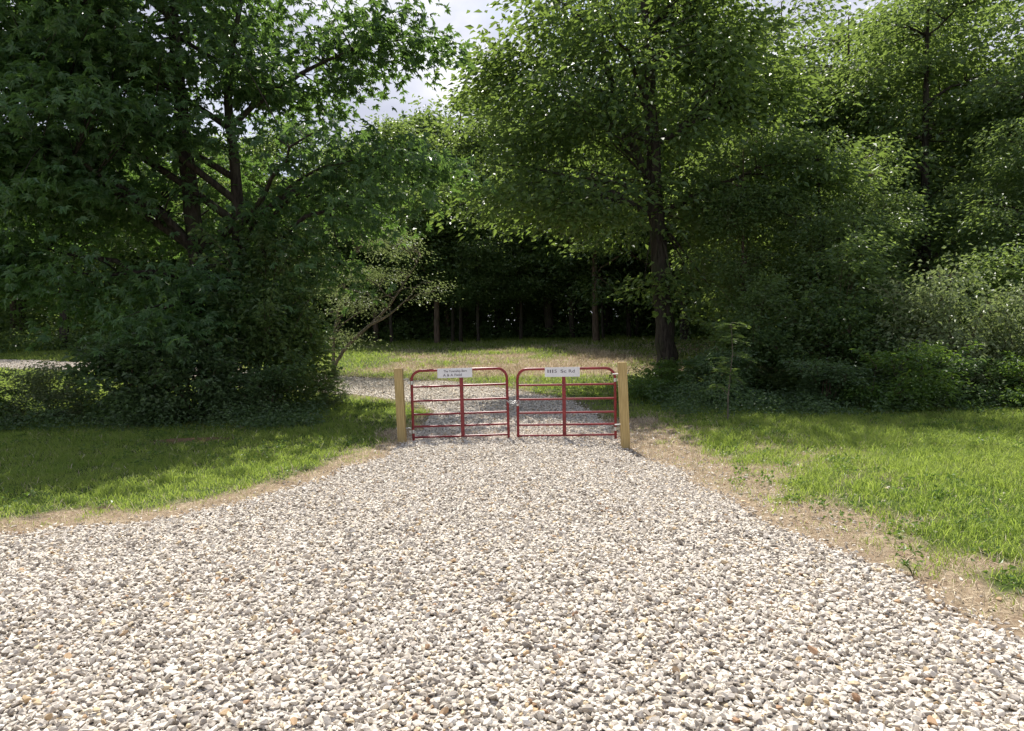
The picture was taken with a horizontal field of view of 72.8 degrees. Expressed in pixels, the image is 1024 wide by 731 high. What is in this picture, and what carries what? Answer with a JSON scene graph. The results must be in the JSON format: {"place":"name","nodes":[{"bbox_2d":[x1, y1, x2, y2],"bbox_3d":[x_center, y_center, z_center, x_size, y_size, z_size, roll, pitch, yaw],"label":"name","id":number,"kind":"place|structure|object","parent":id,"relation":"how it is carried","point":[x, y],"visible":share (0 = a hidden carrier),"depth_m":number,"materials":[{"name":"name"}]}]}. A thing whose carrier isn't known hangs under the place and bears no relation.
{"place":"outdoors","nodes":[
{"label":"outdoors","id":0,"kind":"place"},
{"bbox_2d":[0,359,1023,730],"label":"driveway","id":1,"kind":"structure","parent":0,"point":[520,662],"depth_m":4.17,"materials":[{"name":"beige gravel"}]},
{"bbox_2d":[0,329,1023,638],"bbox_3d":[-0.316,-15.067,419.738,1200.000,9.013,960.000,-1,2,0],"label":"ground","id":2,"kind":"structure","parent":0,"point":[774,519],"depth_m":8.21,"materials":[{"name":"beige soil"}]},
{"bbox_2d":[0,374,30,414],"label":"bush","id":3,"kind":"object","parent":2,"relation":"on","point":[4,400],"visible":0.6,"depth_m":16.10,"materials":[{"name":"green plant"}]},
{"bbox_2d":[1,209,56,344],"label":"forest tree","id":4,"kind":"object","parent":2,"relation":"on","point":[12,303],"visible":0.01,"depth_m":47.37,"materials":[{"name":"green plant"}]},
{"bbox_2d":[18,260,79,333],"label":"forest tree","id":5,"kind":"object","parent":2,"relation":"on","point":[25,316],"depth_m":51.67,"materials":[{"name":"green plant"}]},
{"bbox_2d":[0,352,107,421],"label":"bush","id":6,"kind":"object","parent":2,"relation":"on","point":[36,380],"visible":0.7,"depth_m":16.49,"materials":[{"name":"green plant"}]},
{"bbox_2d":[5,137,138,347],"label":"forest tree","id":7,"kind":"object","parent":2,"relation":"on","point":[63,315],"visible":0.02,"depth_m":42.65,"materials":[{"name":"green plant"}]},
{"bbox_2d":[46,131,179,336],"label":"forest tree","id":8,"kind":"object","parent":2,"relation":"on","point":[122,258],"visible":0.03,"depth_m":48.54,"materials":[{"name":"green plant"}]},
{"bbox_2d":[82,162,146,303],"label":"forest tree","id":9,"kind":"object","parent":2,"relation":"on","point":[115,263],"depth_m":52.69,"materials":[{"name":"green plant"}]},
{"bbox_2d":[74,339,183,422],"bbox_3d":[-9.284,0.430,17.050,2.553,2.272,3.006,-2,2,-36],"label":"bush","id":10,"kind":"object","parent":2,"relation":"on","point":[119,387],"visible":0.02,"depth_m":16.70,"materials":[{"name":"green plant"}]},
{"bbox_2d":[52,329,216,430],"bbox_3d":[-8.643,0.401,15.881,4.174,2.500,3.121,-1,2,0],"label":"bush","id":11,"kind":"object","parent":2,"relation":"on","point":[127,363],"visible":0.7,"depth_m":15.32,"materials":[{"name":"green plant"}]},
{"bbox_2d":[87,140,205,328],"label":"forest tree","id":12,"kind":"object","parent":2,"relation":"on","point":[127,238],"visible":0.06,"depth_m":43.30,"materials":[{"name":"green plant"}]},
{"bbox_2d":[111,336,259,424],"bbox_3d":[-7.133,0.451,15.704,2.837,2.272,3.340,0,2,44],"label":"bush","id":13,"kind":"object","parent":2,"relation":"on","point":[187,365],"visible":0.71,"depth_m":15.34,"materials":[{"name":"green plant"}]},
{"bbox_2d":[151,158,247,280],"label":"forest tree","id":14,"kind":"object","parent":2,"relation":"on","point":[207,216],"visible":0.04,"depth_m":41.32,"materials":[{"name":"green plant"}]},
{"bbox_2d":[167,125,267,258],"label":"forest tree","id":15,"kind":"object","parent":2,"relation":"on","point":[215,172],"depth_m":48.15,"materials":[{"name":"green plant"}]},
{"bbox_2d":[177,128,302,278],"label":"forest tree","id":16,"kind":"object","parent":2,"relation":"on","point":[268,147],"visible":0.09,"depth_m":43.59,"materials":[{"name":"green plant"}]},
{"bbox_2d":[0,0,499,398],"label":"broadleaf tree","id":17,"kind":"object","parent":2,"relation":"on","point":[74,64],"visible":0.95,"depth_m":16.75,"materials":[{"name":"green plant"}]},
{"bbox_2d":[201,136,302,270],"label":"forest tree","id":18,"kind":"object","parent":2,"relation":"on","point":[263,174],"visible":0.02,"depth_m":47.53,"materials":[{"name":"green plant"}]},
{"bbox_2d":[198,363,326,422],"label":"bush","id":19,"kind":"object","parent":2,"relation":"on","point":[254,380],"visible":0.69,"depth_m":15.55,"materials":[{"name":"green plant"}]},
{"bbox_2d":[188,200,344,415],"bbox_3d":[-5.979,-1.268,17.271,3.738,5.940,4.719,-2,2,-19],"label":"bush","id":20,"kind":"object","parent":2,"relation":"on","point":[287,347],"visible":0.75,"depth_m":16.65,"materials":[{"name":"green plant"}]},
{"bbox_2d":[225,115,367,323],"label":"forest tree","id":21,"kind":"object","parent":2,"relation":"on","point":[299,148],"visible":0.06,"depth_m":44.15,"materials":[{"name":"green plant"}]},
{"bbox_2d":[266,163,350,309],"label":"forest tree","id":22,"kind":"object","parent":2,"relation":"on","point":[306,274],"visible":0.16,"depth_m":41.71,"materials":[{"name":"green plant"}]},
{"bbox_2d":[296,361,353,405],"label":"bush","id":23,"kind":"object","parent":2,"relation":"on","point":[343,395],"visible":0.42,"depth_m":18.45,"materials":[{"name":"green plant"}]},
{"bbox_2d":[314,127,356,324],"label":"forest tree","id":24,"kind":"object","parent":2,"relation":"on","point":[333,182],"visible":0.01,"depth_m":56.00,"materials":[{"name":"green plant"}]},
{"bbox_2d":[329,184,367,330],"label":"forest tree","id":25,"kind":"object","parent":2,"relation":"on","point":[347,286],"depth_m":51.54,"materials":[{"name":"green plant"}]},
{"bbox_2d":[308,165,425,340],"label":"forest tree","id":26,"kind":"object","parent":2,"relation":"on","point":[348,249],"visible":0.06,"depth_m":43.15,"materials":[{"name":"green plant"}]},
{"bbox_2d":[294,212,464,364],"bbox_3d":[-5.207,-2.763,26.427,6.501,6.235,5.106,-2,2,-17],"label":"leaning tree","id":27,"kind":"object","parent":2,"relation":"on","point":[352,337],"visible":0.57,"depth_m":26.44,"materials":[{"name":"green plant"}]},
{"bbox_2d":[345,177,426,342],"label":"forest tree","id":28,"kind":"object","parent":2,"relation":"on","point":[384,286],"visible":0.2,"depth_m":42.35,"materials":[{"name":"green plant"}]},
{"bbox_2d":[326,115,452,334],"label":"forest tree","id":29,"kind":"object","parent":2,"relation":"on","point":[437,144],"visible":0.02,"depth_m":47.26,"materials":[{"name":"green plant"}]},
{"bbox_2d":[316,109,466,334],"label":"forest tree","id":30,"kind":"object","parent":2,"relation":"on","point":[385,131],"visible":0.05,"depth_m":45.65,"materials":[{"name":"green plant"}]},
{"bbox_2d":[394,368,410,442],"bbox_3d":[-1.875,0.884,11.980,0.253,1.670,0.142,-3,2,0],"label":"gate post","id":31,"kind":"object","parent":2,"relation":"on","point":[399,379],"visible":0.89,"depth_m":11.91,"materials":[{"name":"brown wood"}]},
{"bbox_2d":[407,367,509,440],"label":"farm gate","id":32,"kind":"structure","parent":31,"relation":"attached to","point":[460,373],"depth_m":12.00,"materials":[{"name":"red metal"}]},
{"bbox_2d":[506,400,519,405],"bbox_3d":[0.013,0.642,12.017,0.248,0.107,0.110,-1,2,0],"label":"gate chain","id":33,"kind":"object","parent":32,"relation":"attached to","point":[509,401],"visible":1,"depth_m":11.98,"materials":[{"name":"metal"}]},
{"bbox_2d":[358,110,493,336],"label":"forest tree","id":34,"kind":"object","parent":2,"relation":"on","point":[459,153],"visible":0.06,"depth_m":48.96,"materials":[{"name":"green plant"}]},
{"bbox_2d":[365,94,496,319],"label":"forest tree","id":35,"kind":"object","parent":2,"relation":"on","point":[428,106],"visible":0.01,"depth_m":50.75,"materials":[{"name":"green plant"}]},
{"bbox_2d":[370,152,521,342],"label":"forest tree","id":36,"kind":"object","parent":2,"relation":"on","point":[413,224],"visible":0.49,"depth_m":40.67,"materials":[{"name":"green plant"}]},
{"bbox_2d":[405,217,487,335],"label":"forest tree","id":37,"kind":"object","parent":2,"relation":"on","point":[446,315],"visible":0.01,"depth_m":46.55,"materials":[{"name":"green plant"}]},
{"bbox_2d":[395,170,506,341],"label":"forest tree","id":38,"kind":"object","parent":2,"relation":"on","point":[432,275],"visible":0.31,"depth_m":41.55,"materials":[{"name":"green plant"}]},
{"bbox_2d":[392,83,527,330],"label":"forest tree","id":39,"kind":"object","parent":2,"relation":"on","point":[452,137],"visible":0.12,"depth_m":48.07,"materials":[{"name":"green plant"}]},
{"bbox_2d":[412,163,512,341],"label":"forest tree","id":40,"kind":"object","parent":2,"relation":"on","point":[458,272],"visible":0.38,"depth_m":41.26,"materials":[{"name":"green plant"}]},
{"bbox_2d":[432,197,526,341],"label":"forest tree","id":41,"kind":"object","parent":2,"relation":"on","point":[482,247],"visible":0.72,"depth_m":41.16,"materials":[{"name":"green plant"}]},
{"bbox_2d":[454,112,519,328],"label":"forest tree","id":42,"kind":"object","parent":2,"relation":"on","point":[481,159],"visible":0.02,"depth_m":56.99,"materials":[{"name":"green plant"}]},
{"bbox_2d":[468,149,509,330],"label":"forest tree","id":43,"kind":"object","parent":2,"relation":"on","point":[509,217],"visible":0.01,"depth_m":50.86,"materials":[{"name":"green plant"}]},
{"bbox_2d":[439,117,543,333],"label":"forest tree","id":44,"kind":"object","parent":2,"relation":"on","point":[478,135],"visible":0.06,"depth_m":48.32,"materials":[{"name":"green plant"}]},
{"bbox_2d":[485,193,527,335],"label":"forest tree","id":45,"kind":"object","parent":2,"relation":"on","point":[518,316],"visible":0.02,"depth_m":47.62,"materials":[{"name":"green plant"}]},
{"bbox_2d":[0,329,1023,617],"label":"grass","id":46,"kind":"structure","parent":2,"relation":"on","point":[848,431],"depth_m":10.70,"materials":[{"name":"green plant"}]},
{"bbox_2d":[0,246,1023,372],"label":"undergrowth","id":47,"kind":"object","parent":2,"relation":"on","point":[20,341],"visible":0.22,"depth_m":45.33,"materials":[{"name":"green plant"}]},
{"bbox_2d":[0,364,1023,433],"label":"ground cover","id":48,"kind":"object","parent":2,"relation":"on","point":[283,418],"visible":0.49,"depth_m":15.16,"materials":[{"name":"green plant"}]},
{"bbox_2d":[0,232,1023,340],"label":"wood","id":49,"kind":"object","parent":2,"relation":"on","point":[33,315],"depth_m":60.72,"materials":[{"name":"green plant"}]},
{"bbox_2d":[480,195,570,339],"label":"forest tree","id":50,"kind":"object","parent":2,"relation":"on","point":[525,284],"visible":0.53,"depth_m":42.30,"materials":[{"name":"green plant"}]},
{"bbox_2d":[470,99,598,338],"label":"forest tree","id":51,"kind":"object","parent":2,"relation":"on","point":[548,315],"visible":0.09,"depth_m":43.13,"materials":[{"name":"green plant"}]},
{"bbox_2d":[500,95,616,337],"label":"forest tree","id":52,"kind":"object","parent":2,"relation":"on","point":[537,251],"visible":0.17,"depth_m":41.66,"materials":[{"name":"green plant"}]},
{"bbox_2d":[526,233,613,337],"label":"forest tree","id":53,"kind":"object","parent":2,"relation":"on","point":[565,283],"visible":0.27,"depth_m":42.62,"materials":[{"name":"green plant"}]},
{"bbox_2d":[525,81,637,334],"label":"forest tree","id":54,"kind":"object","parent":2,"relation":"on","point":[608,309],"depth_m":46.02,"materials":[{"name":"green plant"}]},
{"bbox_2d":[582,302,587,332],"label":"forest tree","id":55,"kind":"object","parent":2,"relation":"on","point":[585,316],"depth_m":50.85,"materials":[{"name":"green plant"}]},
{"bbox_2d":[492,43,691,340],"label":"woodland tree","id":56,"kind":"object","parent":2,"relation":"on","point":[596,287],"visible":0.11,"depth_m":40.25,"materials":[{"name":"green plant"}]},
{"bbox_2d":[556,192,639,337],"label":"forest tree","id":57,"kind":"object","parent":2,"relation":"on","point":[586,274],"visible":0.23,"depth_m":41.52,"materials":[{"name":"green plant"}]},
{"bbox_2d":[612,362,629,448],"bbox_3d":[1.833,0.862,11.582,0.253,1.830,0.142,-3,2,0],"label":"gate post","id":58,"kind":"object","parent":2,"relation":"on","point":[622,373],"visible":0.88,"depth_m":11.51,"materials":[{"name":"brown wood"}]},
{"bbox_2d":[516,367,619,438],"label":"farm gate","id":59,"kind":"structure","parent":58,"relation":"attached to","point":[563,372],"depth_m":11.98,"materials":[{"name":"red metal"}]},
{"bbox_2d":[569,150,679,336],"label":"forest tree","id":60,"kind":"object","parent":2,"relation":"on","point":[628,315],"visible":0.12,"depth_m":41.85,"materials":[{"name":"green plant"}]},
{"bbox_2d":[547,43,732,319],"bbox_3d":[7.334,-8.705,34.336,11.296,15.915,9.544,-1,2,2],"label":"woodland tree","id":61,"kind":"object","parent":2,"relation":"on","point":[617,249],"visible":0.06,"depth_m":34.01,"materials":[{"name":"green plant"}]},
{"bbox_2d":[609,235,679,336],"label":"forest tree","id":62,"kind":"object","parent":2,"relation":"on","point":[636,324],"visible":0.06,"depth_m":42.96,"materials":[{"name":"green plant"}]},
{"bbox_2d":[628,377,677,401],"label":"bush","id":63,"kind":"object","parent":2,"relation":"on","point":[638,383],"visible":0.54,"depth_m":18.25,"materials":[{"name":"green plant"}]},
{"bbox_2d":[404,0,913,373],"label":"oak tree","id":64,"kind":"object","parent":2,"relation":"on","point":[697,50],"visible":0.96,"depth_m":20.67,"materials":[{"name":"green plant"}]},
{"bbox_2d":[628,365,699,394],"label":"bush","id":65,"kind":"object","parent":2,"relation":"on","point":[653,373],"visible":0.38,"depth_m":19.68,"materials":[{"name":"green plant"}]},
{"bbox_2d":[669,247,679,328],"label":"forest tree","id":66,"kind":"object","parent":2,"relation":"on","point":[676,298],"depth_m":51.91,"materials":[{"name":"green plant"}]},
{"bbox_2d":[647,357,709,389],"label":"bush","id":67,"kind":"object","parent":2,"relation":"on","point":[668,363],"visible":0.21,"depth_m":20.83,"materials":[{"name":"green plant"}]},
{"bbox_2d":[577,0,818,340],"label":"woodland tree","id":68,"kind":"object","parent":2,"relation":"on","point":[682,330],"depth_m":39.72,"materials":[{"name":"green plant"}]},
{"bbox_2d":[677,345,767,406],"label":"bush","id":69,"kind":"object","parent":2,"relation":"on","point":[701,366],"visible":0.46,"depth_m":17.43,"materials":[{"name":"green plant"}]},
{"bbox_2d":[630,8,825,320],"bbox_3d":[11.899,-9.611,36.891,12.387,17.260,11.174,0,2,37],"label":"woodland tree","id":70,"kind":"object","parent":2,"relation":"on","point":[732,138],"depth_m":35.84,"materials":[{"name":"green plant"}]},
{"bbox_2d":[704,322,756,419],"bbox_3d":[4.387,0.141,13.988,0.964,2.030,0.917,-2,2,-35],"label":"sapling","id":71,"kind":"object","parent":2,"relation":"on","point":[728,370],"visible":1,"depth_m":13.97,"materials":[{"name":"green plant"}]},
{"bbox_2d":[666,145,817,363],"bbox_3d":[7.208,-3.126,21.737,4.842,7.479,5.368,0,2,38],"label":"woodland tree","id":72,"kind":"object","parent":2,"relation":"on","point":[741,267],"visible":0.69,"depth_m":21.01,"materials":[{"name":"green plant"}]},
{"bbox_2d":[647,79,838,341],"bbox_3d":[9.024,-5.537,27.072,7.263,11.219,8.052,-2,2,-30],"label":"woodland tree","id":73,"kind":"object","parent":2,"relation":"on","point":[758,135],"visible":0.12,"depth_m":26.30,"materials":[{"name":"green plant"}]},
{"bbox_2d":[692,260,818,397],"bbox_3d":[6.746,-0.851,18.790,4.011,4.137,3.178,-2,2,-29],"label":"bush","id":74,"kind":"object","parent":2,"relation":"on","point":[774,339],"visible":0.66,"depth_m":18.35,"materials":[{"name":"green plant"}]},
{"bbox_2d":[669,1,876,305],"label":"woodland tree","id":75,"kind":"object","parent":2,"relation":"on","point":[784,29],"visible":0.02,"depth_m":29.96,"materials":[{"name":"green plant"}]},
{"bbox_2d":[689,0,859,317],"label":"woodland tree","id":76,"kind":"object","parent":2,"relation":"on","point":[823,14],"depth_m":39.65,"materials":[{"name":"green plant"}]},
{"bbox_2d":[732,122,928,354],"bbox_3d":[9.198,-3.325,20.671,5.648,7.958,4.772,-1,2,14],"label":"woodland tree","id":77,"kind":"object","parent":2,"relation":"on","point":[805,236],"visible":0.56,"depth_m":20.25,"materials":[{"name":"green plant"}]},
{"bbox_2d":[778,356,883,411],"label":"bush","id":78,"kind":"object","parent":2,"relation":"on","point":[828,373],"visible":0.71,"depth_m":15.93,"materials":[{"name":"green plant"}]},
{"bbox_2d":[759,214,938,401],"bbox_3d":[8.745,-1.357,18.128,4.719,5.303,3.738,-1,2,0],"label":"bush","id":79,"kind":"object","parent":2,"relation":"on","point":[844,336],"visible":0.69,"depth_m":17.73,"materials":[{"name":"green plant"}]},
{"bbox_2d":[746,0,977,314],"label":"woodland tree","id":80,"kind":"object","parent":2,"relation":"on","point":[854,76],"visible":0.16,"depth_m":27.03,"materials":[{"name":"green plant"}]},
{"bbox_2d":[784,130,951,360],"bbox_3d":[11.140,-3.391,22.081,5.028,7.767,5.574,-1,2,18],"label":"woodland tree","id":81,"kind":"object","parent":2,"relation":"on","point":[890,203],"visible":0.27,"depth_m":21.39,"materials":[{"name":"green plant"}]},
{"bbox_2d":[802,269,953,387],"bbox_3d":[10.194,-1.028,19.790,4.247,4.243,3.364,-1,2,20],"label":"bush","id":82,"kind":"object","parent":2,"relation":"on","point":[876,292],"visible":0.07,"depth_m":19.40,"materials":[{"name":"green plant"}]},
{"bbox_2d":[773,0,1023,348],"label":"woodland tree","id":83,"kind":"object","parent":2,"relation":"on","point":[961,70],"visible":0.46,"depth_m":25.39,"materials":[{"name":"green plant"}]},
{"bbox_2d":[899,557,924,574],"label":"weed","id":84,"kind":"object","parent":2,"relation":"on","point":[906,563],"visible":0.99,"depth_m":5.00,"materials":[{"name":"green plant"}]},
{"bbox_2d":[837,339,991,413],"bbox_3d":[8.957,0.347,15.561,2.975,1.870,2.513,0,2,34],"label":"bush","id":85,"kind":"object","parent":2,"relation":"on","point":[926,353],"visible":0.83,"depth_m":15.09,"materials":[{"name":"green plant"}]},
{"bbox_2d":[877,180,957,324],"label":"forest tree","id":86,"kind":"object","parent":2,"relation":"on","point":[934,248],"visible":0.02,"depth_m":42.16,"materials":[{"name":"green plant"}]},
{"bbox_2d":[814,1,1021,308],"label":"woodland tree","id":87,"kind":"object","parent":2,"relation":"on","point":[905,112],"visible":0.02,"depth_m":29.99,"materials":[{"name":"green plant"}]},
{"bbox_2d":[817,0,1022,332],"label":"woodland tree","id":88,"kind":"object","parent":2,"relation":"on","point":[944,25],"depth_m":33.85,"materials":[{"name":"green plant"}]},
{"bbox_2d":[883,355,997,409],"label":"bush","id":89,"kind":"object","parent":2,"relation":"on","point":[976,363],"visible":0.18,"depth_m":15.55,"materials":[{"name":"green plant"}]},
{"bbox_2d":[864,243,1023,402],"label":"bush","id":90,"kind":"object","parent":2,"relation":"on","point":[933,313],"visible":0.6,"depth_m":16.71,"materials":[{"name":"green plant"}]},
{"bbox_2d":[911,159,981,274],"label":"forest tree","id":91,"kind":"object","parent":2,"relation":"on","point":[945,243],"visible":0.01,"depth_m":47.73,"materials":[{"name":"green plant"}]},
{"bbox_2d":[897,13,1023,311],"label":"woodland tree","id":92,"kind":"object","parent":2,"relation":"on","point":[1005,89],"visible":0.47,"depth_m":24.08,"materials":[{"name":"green plant"}]},
{"bbox_2d":[918,111,1023,333],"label":"woodland tree","id":93,"kind":"object","parent":2,"relation":"on","point":[1011,224],"visible":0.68,"depth_m":21.16,"materials":[{"name":"green plant"}]},
{"bbox_2d":[922,224,1023,384],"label":"bush","id":94,"kind":"object","parent":2,"relation":"on","point":[1010,274],"visible":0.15,"depth_m":18.39,"materials":[{"name":"green plant"}]},
{"bbox_2d":[939,0,1023,294],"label":"woodland tree","id":95,"kind":"object","parent":2,"relation":"on","point":[1013,19],"visible":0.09,"depth_m":28.33,"materials":[{"name":"green plant"}]},
{"bbox_2d":[963,270,1023,397],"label":"bush","id":96,"kind":"object","parent":2,"relation":"on","point":[1009,320],"visible":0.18,"depth_m":16.51,"materials":[{"name":"green plant"}]},
{"bbox_2d":[969,350,1023,411],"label":"bush","id":97,"kind":"object","parent":2,"relation":"on","point":[1014,371],"visible":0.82,"depth_m":15.32,"materials":[{"name":"green plant"}]},
{"bbox_2d":[0,0,1023,322],"label":"sky","id":98,"kind":"structure","parent":0,"point":[458,18],"materials":[{"name":"white"}]}
]}

